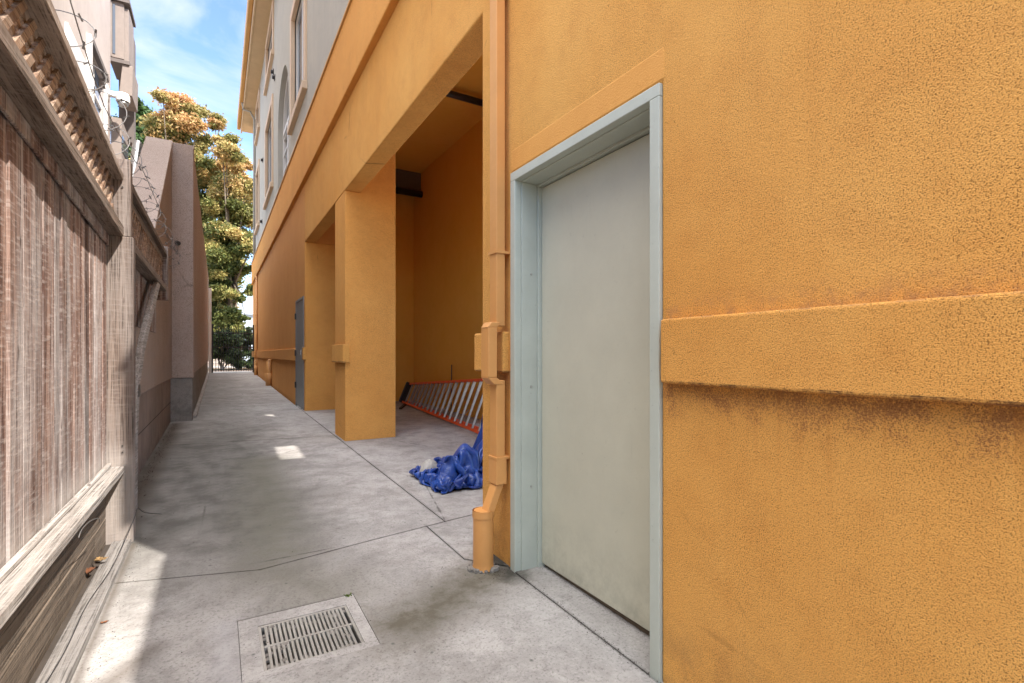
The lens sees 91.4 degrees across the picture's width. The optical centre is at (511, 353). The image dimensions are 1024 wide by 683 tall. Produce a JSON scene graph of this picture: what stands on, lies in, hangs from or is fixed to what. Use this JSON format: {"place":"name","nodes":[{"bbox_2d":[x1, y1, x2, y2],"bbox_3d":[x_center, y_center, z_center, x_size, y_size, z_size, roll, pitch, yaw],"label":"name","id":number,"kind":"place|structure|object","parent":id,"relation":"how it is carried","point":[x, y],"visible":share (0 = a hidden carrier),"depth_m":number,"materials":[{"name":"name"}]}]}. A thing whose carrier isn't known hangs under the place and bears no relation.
{"place":"outdoors","nodes":[
{"label":"outdoors","id":0,"kind":"place"},
{"bbox_2d":[110,0,252,297],"label":"sky","id":1,"kind":"structure","parent":0,"point":[194,48],"materials":[{"name":"blue"}]},
{"bbox_2d":[208,368,246,370],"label":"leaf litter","id":2,"kind":"object","parent":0,"point":[214,369],"visible":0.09,"depth_m":24.82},
{"bbox_2d":[208,359,251,371],"bbox_3d":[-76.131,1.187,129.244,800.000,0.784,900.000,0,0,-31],"label":"ground","id":3,"kind":"structure","parent":0,"point":[215,363],"depth_m":34.57,"materials":[{"name":"grey concrete"}]},
{"bbox_2d":[51,0,137,159],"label":"neighbour house","id":4,"kind":"structure","parent":3,"relation":"on","point":[112,22],"depth_m":13.72,"materials":[{"name":"beige paint"}]},
{"bbox_2d":[86,33,108,135],"bbox_3d":[-10.341,-6.500,12.432,0.200,1.800,2.160,0,0,-30],"label":"window","id":5,"kind":"structure","parent":4,"relation":"in","point":[91,49],"depth_m":12.47,"materials":[{"name":"white paint"}]},
{"bbox_2d":[108,86,129,107],"bbox_3d":[-10.831,-7.060,13.757,0.520,0.520,0.320,0,0,-31],"label":"dome camera","id":6,"kind":"object","parent":4,"relation":"attached to","point":[125,97],"visible":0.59,"depth_m":13.70,"materials":[{"name":"white paint"}]},
{"bbox_2d":[122,135,127,159],"bbox_3d":[-11.443,-6.045,14.789,0.017,0.450,1.100,0,0,-30],"label":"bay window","id":7,"kind":"structure","parent":4,"relation":"in","point":[124,146],"depth_m":14.73,"materials":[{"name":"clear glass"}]},
{"bbox_2d":[110,97,157,159],"bbox_3d":[-24.884,-8.155,33.673,4.961,18.001,6.075,0,0,-31],"label":"evergreen tree","id":8,"kind":"object","parent":3,"relation":"on","point":[143,109],"visible":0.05,"depth_m":33.03,"materials":[{"name":"green plant"}]},
{"bbox_2d":[128,86,220,223],"bbox_3d":[-20.237,-7.660,30.147,5.105,16.966,5.129,0,0,-31],"label":"autumn tree","id":9,"kind":"object","parent":3,"relation":"on","point":[179,119],"visible":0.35,"depth_m":29.46,"materials":[{"name":"yellow plant"}]},
{"bbox_2d":[199,112,252,365],"bbox_3d":[-16.681,-6.981,29.903,4.654,15.636,5.683,0,0,-31],"label":"autumn tree","id":10,"kind":"object","parent":3,"relation":"on","point":[231,190],"visible":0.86,"depth_m":29.01,"materials":[{"name":"green plant"}]},
{"bbox_2d":[202,219,250,359],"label":"background tree","id":11,"kind":"object","parent":3,"relation":"on","point":[239,282],"visible":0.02,"depth_m":40.30,"materials":[{"name":"green plant"}]},
{"bbox_2d":[208,328,247,368],"bbox_3d":[-14.325,-0.254,24.771,2.177,2.152,1.788,0,0,-31],"label":"bush","id":12,"kind":"object","parent":3,"relation":"on","point":[215,344],"visible":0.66,"depth_m":24.51,"materials":[{"name":"green plant"}]},
{"bbox_2d":[225,326,251,368],"bbox_3d":[-14.021,-0.302,25.977,1.912,2.283,1.933,0,0,-31],"label":"bush","id":13,"kind":"object","parent":3,"relation":"on","point":[246,349],"visible":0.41,"depth_m":25.76,"materials":[{"name":"green plant"}]},
{"bbox_2d":[237,298,252,360],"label":"distant building","id":14,"kind":"structure","parent":3,"relation":"on","point":[247,304],"depth_m":53.96,"materials":[{"name":"white glass"}]},
{"bbox_2d":[237,0,1023,682],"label":"stucco building","id":15,"kind":"structure","parent":3,"relation":"on","point":[717,306],"depth_m":1.70,"materials":[{"name":"orange paint"}]},
{"bbox_2d":[254,159,259,234],"bbox_3d":[-10.228,-6.250,20.088,0.135,2.580,1.920,0,0,-30],"label":"window","id":16,"kind":"structure","parent":15,"relation":"in","point":[257,175],"depth_m":20.28,"materials":[{"name":"beige paint"}]},
{"bbox_2d":[254,86,259,145],"bbox_3d":[-10.152,-9.450,19.959,0.135,1.580,2.020,0,0,-30],"label":"window","id":17,"kind":"structure","parent":15,"relation":"in","point":[258,97],"depth_m":19.82,"materials":[{"name":"beige paint"}]},
{"bbox_2d":[263,93,273,209],"bbox_3d":[-7.605,-6.225,15.714,0.215,2.730,2.720,0,0,-30],"label":"window","id":18,"kind":"structure","parent":15,"relation":"in","point":[269,184],"depth_m":16.42,"materials":[{"name":"beige paint"}]},
{"bbox_2d":[263,0,273,95],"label":"window","id":19,"kind":"structure","parent":15,"relation":"in","point":[268,65],"depth_m":15.51,"materials":[{"name":"beige paint"}]},
{"bbox_2d":[283,77,288,175],"bbox_3d":[-5.584,-5.680,12.553,0.100,2.620,2.240,0,0,-30],"label":"arched window","id":20,"kind":"structure","parent":15,"relation":"in","point":[286,101],"depth_m":13.21,"materials":[{"name":"white paint"}]},
{"bbox_2d":[287,0,306,135],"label":"window","id":21,"kind":"structure","parent":15,"relation":"in","point":[301,22],"depth_m":10.48,"materials":[{"name":"beige paint"}]},
{"bbox_2d":[295,300,302,407],"bbox_3d":[-4.185,-0.001,9.854,0.090,2.072,1.003,0,0,-30],"label":"door","id":22,"kind":"structure","parent":15,"relation":"in","point":[299,306],"depth_m":9.87,"materials":[{"name":"grey paint"}]},
{"bbox_2d":[542,134,649,630],"bbox_3d":[0.424,0.119,2.382,0.044,2.078,0.941,0,0,-30],"label":"door","id":23,"kind":"structure","parent":15,"relation":"in","point":[596,217],"depth_m":2.36,"materials":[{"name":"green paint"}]},
{"bbox_2d":[71,371,662,682],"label":"alley pavement","id":24,"kind":"structure","parent":0,"point":[229,529],"depth_m":2.72,"materials":[{"name":"concrete"}]},
{"bbox_2d":[29,544,110,682],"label":"soil","id":25,"kind":"structure","parent":24,"relation":"on","point":[61,630],"depth_m":2.18,"materials":[{"name":"brown soil"}]},
{"bbox_2d":[35,539,130,682],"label":"ground board","id":26,"kind":"object","parent":24,"relation":"on","point":[65,669],"visible":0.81,"depth_m":2.12,"materials":[{"name":"grey wood"}]},
{"bbox_2d":[85,567,94,573],"bbox_3d":[-2.158,1.105,2.559,0.041,0.032,0.069,0,0,-31],"label":"dry leaf","id":27,"kind":"object","parent":26,"relation":"on","point":[89,570],"visible":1,"depth_m":2.55,"materials":[{"name":"brown plant"}]},
{"bbox_2d":[94,557,107,560],"bbox_3d":[-2.197,1.097,2.675,0.045,0.016,0.048,0,0,-5],"label":"dry leaf","id":28,"kind":"object","parent":26,"relation":"on","point":[99,559],"visible":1,"depth_m":2.67,"materials":[{"name":"yellow plant"}]},
{"bbox_2d":[46,508,159,682],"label":"wire","id":29,"kind":"object","parent":26,"relation":"on","point":[93,594],"visible":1,"depth_m":2.29,"materials":[{"name":"black metal"}]},
{"bbox_2d":[0,0,168,682],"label":"wooden fence","id":30,"kind":"object","parent":24,"relation":"on","point":[84,269],"visible":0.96,"depth_m":2.07,"materials":[{"name":"wood"}]},
{"bbox_2d":[78,518,99,537],"bbox_3d":[-1.881,0.773,2.241,0.020,0.117,0.532,0,0,-32],"label":"wire","id":31,"kind":"object","parent":30,"relation":"attached to","point":[86,524],"visible":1,"depth_m":2.12,"materials":[{"name":"grey metal"}]},
{"bbox_2d":[55,0,141,186],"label":"razor wire","id":32,"kind":"object","parent":30,"relation":"on","point":[88,62],"visible":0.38,"depth_m":2.50,"materials":[{"name":"silver metal"}]},
{"bbox_2d":[130,136,211,474],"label":"boundary wall","id":33,"kind":"structure","parent":24,"relation":"on","point":[174,377],"depth_m":7.85,"materials":[{"name":"beige paint"}]},
{"bbox_2d":[130,160,180,268],"bbox_3d":[-3.864,-1.323,5.379,0.362,0.354,4.010,0,0,-31],"label":"razor wire","id":34,"kind":"object","parent":33,"relation":"attached to","point":[146,201],"visible":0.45,"depth_m":4.76,"materials":[{"name":"silver metal"}]},
{"bbox_2d":[212,324,253,372],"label":"metal gate","id":35,"kind":"structure","parent":33,"relation":"attached to","point":[250,348],"depth_m":21.89,"materials":[{"name":"black metal"}]},
{"bbox_2d":[238,594,379,682],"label":"drain","id":36,"kind":"object","parent":24,"relation":"in","point":[276,643],"visible":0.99,"depth_m":2.11,"materials":[{"name":"metal"}]},
{"bbox_2d":[87,424,657,681],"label":"grit","id":37,"kind":"object","parent":24,"relation":"on","point":[358,575],"visible":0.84,"depth_m":2.50,"materials":[{"name":"gravel"}]},
{"bbox_2d":[399,378,482,433],"bbox_3d":[-1.064,0.692,8.451,0.438,0.844,5.074,0,0,-27],"label":"stepladder","id":38,"kind":"object","parent":24,"relation":"on","point":[406,391],"visible":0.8,"depth_m":8.45,"materials":[{"name":"orange metal"}]},
{"bbox_2d":[409,415,482,493],"bbox_3d":[-0.418,0.801,4.638,0.911,0.697,0.781,0,0,-31],"label":"tarp","id":39,"kind":"object","parent":24,"relation":"on","point":[461,467],"visible":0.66,"depth_m":4.32,"materials":[{"name":"blue plastic"}]},
{"bbox_2d":[420,459,437,471],"bbox_3d":[-0.756,1.055,4.591,0.210,0.183,0.169,0,0,-31],"label":"plastic bag","id":40,"kind":"object","parent":39,"relation":"on","point":[429,464],"visible":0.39,"depth_m":4.55,"materials":[{"name":"white plastic"}]}
]}

